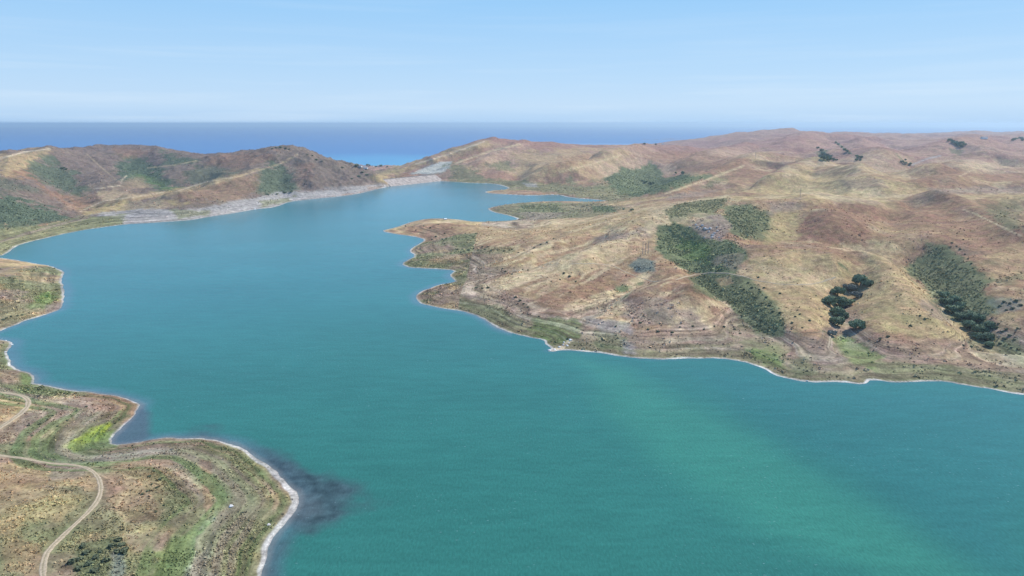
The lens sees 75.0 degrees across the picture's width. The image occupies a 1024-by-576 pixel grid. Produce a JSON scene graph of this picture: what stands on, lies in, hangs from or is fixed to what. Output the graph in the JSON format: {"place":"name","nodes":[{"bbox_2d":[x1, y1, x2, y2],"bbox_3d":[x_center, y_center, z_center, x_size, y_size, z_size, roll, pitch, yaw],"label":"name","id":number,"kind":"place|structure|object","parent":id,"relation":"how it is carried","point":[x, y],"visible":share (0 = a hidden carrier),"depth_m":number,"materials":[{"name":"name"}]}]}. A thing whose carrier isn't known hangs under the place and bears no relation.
{"place":"outdoors","nodes":[
{"label":"outdoors","id":0,"kind":"place"},
{"bbox_2d":[0,392,30,428],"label":"dirt track","id":1,"kind":"structure","parent":0,"point":[26,407],"depth_m":459.24,"materials":[{"name":"beige soil"}]},
{"bbox_2d":[0,454,103,575],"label":"dirt track","id":2,"kind":"structure","parent":0,"point":[43,563],"depth_m":337.14,"materials":[{"name":"beige soil"}]},
{"bbox_2d":[0,181,1023,575],"bbox_3d":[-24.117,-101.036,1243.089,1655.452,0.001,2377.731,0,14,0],"label":"lake water","id":3,"kind":"structure","parent":0,"point":[348,387],"depth_m":460.78,"materials":[{"name":"teal liquid"}]},
{"bbox_2d":[0,128,1023,575],"bbox_3d":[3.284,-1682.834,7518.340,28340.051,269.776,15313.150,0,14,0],"label":"hills","id":4,"kind":"structure","parent":0,"point":[780,168],"depth_m":860.04,"materials":[{"name":"brown soil"}]},
{"bbox_2d":[66,558,77,563],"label":"shrub","id":5,"kind":"object","parent":4,"relation":"on","point":[72,561],"visible":1,"depth_m":291.94,"materials":[{"name":"green plant"}]},
{"bbox_2d":[72,565,82,570],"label":"shrub","id":6,"kind":"object","parent":4,"relation":"on","point":[78,567],"visible":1,"depth_m":287.48,"materials":[{"name":"green plant"}]},
{"bbox_2d":[78,542,86,548],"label":"shrub","id":7,"kind":"object","parent":4,"relation":"on","point":[82,544],"visible":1,"depth_m":304.59,"materials":[{"name":"green plant"}]},
{"bbox_2d":[81,549,91,554],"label":"shrub","id":8,"kind":"object","parent":4,"relation":"on","point":[86,551],"visible":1,"depth_m":299.53,"materials":[{"name":"green plant"}]},
{"bbox_2d":[83,559,93,566],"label":"shrub","id":9,"kind":"object","parent":4,"relation":"on","point":[89,562],"visible":1,"depth_m":290.88,"materials":[{"name":"green plant"}]},
{"bbox_2d":[89,567,99,572],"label":"shrub","id":10,"kind":"object","parent":4,"relation":"on","point":[94,569],"visible":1,"depth_m":286.77,"materials":[{"name":"green plant"}]},
{"bbox_2d":[91,554,99,559],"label":"shrub","id":11,"kind":"object","parent":4,"relation":"on","point":[95,556],"visible":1,"depth_m":295.76,"materials":[{"name":"green plant"}]},
{"bbox_2d":[101,557,110,562],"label":"shrub","id":12,"kind":"object","parent":4,"relation":"on","point":[105,559],"visible":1,"depth_m":293.63,"materials":[{"name":"green plant"}]},
{"bbox_2d":[107,543,116,547],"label":"shrub","id":13,"kind":"object","parent":4,"relation":"on","point":[111,545],"visible":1,"depth_m":305.53,"materials":[{"name":"green plant"}]},
{"bbox_2d":[117,542,125,547],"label":"shrub","id":14,"kind":"object","parent":4,"relation":"on","point":[121,544],"visible":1,"depth_m":307.23,"materials":[{"name":"green plant"}]},
{"bbox_2d":[119,546,128,554],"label":"shrub","id":15,"kind":"object","parent":4,"relation":"on","point":[123,550],"visible":1,"depth_m":301.81,"materials":[{"name":"green plant"}]},
{"bbox_2d":[0,246,514,575],"bbox_3d":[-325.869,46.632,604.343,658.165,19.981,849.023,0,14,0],"label":"weeds","id":16,"kind":"object","parent":4,"relation":"on","point":[43,543],"visible":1,"depth_m":351.98,"materials":[{"name":"green plant"}]},
{"bbox_2d":[383,174,441,185],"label":"dam","id":17,"kind":"structure","parent":4,"relation":"on","point":[400,181],"depth_m":2279.55,"materials":[{"name":"concrete"}]},
{"bbox_2d":[0,141,1023,398],"bbox_3d":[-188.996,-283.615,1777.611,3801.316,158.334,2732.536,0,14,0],"label":"scrub","id":18,"kind":"object","parent":4,"relation":"on","point":[456,237],"visible":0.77,"depth_m":992.57,"materials":[{"name":"plant"}]},
{"bbox_2d":[460,197,1023,392],"bbox_3d":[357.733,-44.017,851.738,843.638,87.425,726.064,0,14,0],"label":"grass tussocks","id":19,"kind":"object","parent":4,"relation":"on","point":[744,229],"depth_m":789.14,"materials":[{"name":"beige plant"}]},
{"bbox_2d":[820,155,828,159],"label":"distant tree","id":20,"kind":"object","parent":4,"relation":"on","point":[823,157],"visible":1,"depth_m":1819.67,"materials":[{"name":"green plant"}]},
{"bbox_2d":[821,295,836,304],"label":"oak tree","id":21,"kind":"object","parent":4,"relation":"on","point":[830,299],"visible":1,"depth_m":699.32,"materials":[{"name":"green plant"}]},
{"bbox_2d":[828,330,837,335],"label":"oak tree","id":22,"kind":"object","parent":4,"relation":"on","point":[832,332],"visible":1,"depth_m":624.36,"materials":[{"name":"grey plant"}]},
{"bbox_2d":[829,316,845,325],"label":"oak tree","id":23,"kind":"object","parent":4,"relation":"on","point":[839,320],"visible":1,"depth_m":651.28,"materials":[{"name":"green plant"}]},
{"bbox_2d":[829,306,845,315],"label":"oak tree","id":24,"kind":"object","parent":4,"relation":"on","point":[837,310],"visible":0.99,"depth_m":675.98,"materials":[{"name":"green plant"}]},
{"bbox_2d":[830,286,846,294],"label":"oak tree","id":25,"kind":"object","parent":4,"relation":"on","point":[837,290],"visible":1,"depth_m":733.56,"materials":[{"name":"green plant"}]},
{"bbox_2d":[836,296,848,306],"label":"oak tree","id":26,"kind":"object","parent":4,"relation":"on","point":[842,301],"visible":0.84,"depth_m":706.09,"materials":[{"name":"green plant"}]},
{"bbox_2d":[839,312,848,317],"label":"oak tree","id":27,"kind":"object","parent":4,"relation":"on","point":[844,314],"visible":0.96,"depth_m":673.81,"materials":[{"name":"green plant"}]},
{"bbox_2d":[842,283,857,290],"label":"oak tree","id":28,"kind":"object","parent":4,"relation":"on","point":[849,286],"visible":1,"depth_m":749.26,"materials":[{"name":"grey plant"}]},
{"bbox_2d":[847,298,855,305],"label":"oak tree","id":29,"kind":"object","parent":4,"relation":"on","point":[851,301],"visible":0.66,"depth_m":708.34,"materials":[{"name":"green plant"}]},
{"bbox_2d":[850,291,862,297],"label":"oak tree","id":30,"kind":"object","parent":4,"relation":"on","point":[856,294],"visible":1,"depth_m":724.77,"materials":[{"name":"grey plant"}]},
{"bbox_2d":[848,319,866,328],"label":"oak tree","id":31,"kind":"object","parent":4,"relation":"on","point":[856,323],"visible":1,"depth_m":633.40,"materials":[{"name":"green plant"}]},
{"bbox_2d":[851,274,869,284],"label":"oak tree","id":32,"kind":"object","parent":4,"relation":"on","point":[857,278],"visible":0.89,"depth_m":754.56,"materials":[{"name":"green plant"}]},
{"bbox_2d":[860,279,873,285],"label":"oak tree","id":33,"kind":"object","parent":4,"relation":"on","point":[867,282],"visible":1,"depth_m":742.83,"materials":[{"name":"green plant"}]},
{"bbox_2d":[936,291,949,296],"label":"gully oak","id":34,"kind":"object","parent":4,"relation":"on","point":[943,293],"visible":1,"depth_m":748.18,"materials":[{"name":"green plant"}]},
{"bbox_2d":[940,297,954,303],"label":"gully oak","id":35,"kind":"object","parent":4,"relation":"on","point":[948,300],"visible":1,"depth_m":722.84,"materials":[{"name":"green plant"}]},
{"bbox_2d":[944,304,960,312],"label":"gully oak","id":36,"kind":"object","parent":4,"relation":"on","point":[953,308],"visible":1,"depth_m":701.79,"materials":[{"name":"green plant"}]},
{"bbox_2d":[949,294,962,301],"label":"gully oak","id":37,"kind":"object","parent":4,"relation":"on","point":[955,297],"visible":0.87,"depth_m":727.57,"materials":[{"name":"green plant"}]},
{"bbox_2d":[953,312,966,319],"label":"gully oak","id":38,"kind":"object","parent":4,"relation":"on","point":[959,315],"visible":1,"depth_m":685.51,"materials":[{"name":"green plant"}]},
{"bbox_2d":[954,301,966,308],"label":"gully oak","id":39,"kind":"object","parent":4,"relation":"on","point":[962,304],"visible":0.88,"depth_m":710.87,"materials":[{"name":"green plant"}]},
{"bbox_2d":[961,319,975,327],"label":"gully oak","id":40,"kind":"object","parent":4,"relation":"on","point":[966,323],"visible":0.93,"depth_m":665.71,"materials":[{"name":"green plant"}]},
{"bbox_2d":[962,310,977,318],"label":"gully oak","id":41,"kind":"object","parent":4,"relation":"on","point":[967,314],"visible":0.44,"depth_m":682.96,"materials":[{"name":"green plant"}]},
{"bbox_2d":[971,332,981,339],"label":"gully oak","id":42,"kind":"object","parent":4,"relation":"on","point":[975,335],"visible":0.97,"depth_m":642.23,"materials":[{"name":"green plant"}]},
{"bbox_2d":[969,312,985,321],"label":"gully oak","id":43,"kind":"object","parent":4,"relation":"on","point":[975,316],"visible":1,"depth_m":672.25,"materials":[{"name":"green plant"}]},
{"bbox_2d":[971,324,989,331],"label":"gully oak","id":44,"kind":"object","parent":4,"relation":"on","point":[979,327],"visible":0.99,"depth_m":651.18,"materials":[{"name":"green plant"}]},
{"bbox_2d":[979,332,994,340],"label":"gully oak","id":45,"kind":"object","parent":4,"relation":"on","point":[989,336],"visible":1,"depth_m":635.38,"materials":[{"name":"green plant"}]},
{"bbox_2d":[982,320,995,328],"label":"gully oak","id":46,"kind":"object","parent":4,"relation":"on","point":[991,324],"visible":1,"depth_m":652.37,"materials":[{"name":"green plant"}]},
{"bbox_2d":[984,341,994,346],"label":"gully oak","id":47,"kind":"object","parent":4,"relation":"on","point":[990,344],"visible":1,"depth_m":623.38,"materials":[{"name":"green plant"}]},
{"bbox_2d":[0,126,1023,165],"bbox_3d":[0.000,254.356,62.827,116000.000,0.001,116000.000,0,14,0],"label":"sea","id":48,"kind":"structure","parent":0,"point":[394,145],"depth_m":13538.85,"materials":[{"name":"blue liquid"}]},
{"bbox_2d":[0,0,1023,126],"label":"sky","id":49,"kind":"structure","parent":0,"point":[64,63],"materials":[{"name":"blue"}]},
{"bbox_2d":[571,263,835,284],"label":"dirt track","id":50,"kind":"structure","parent":0,"point":[716,273],"depth_m":786.94,"materials":[{"name":"beige soil"}]}
]}

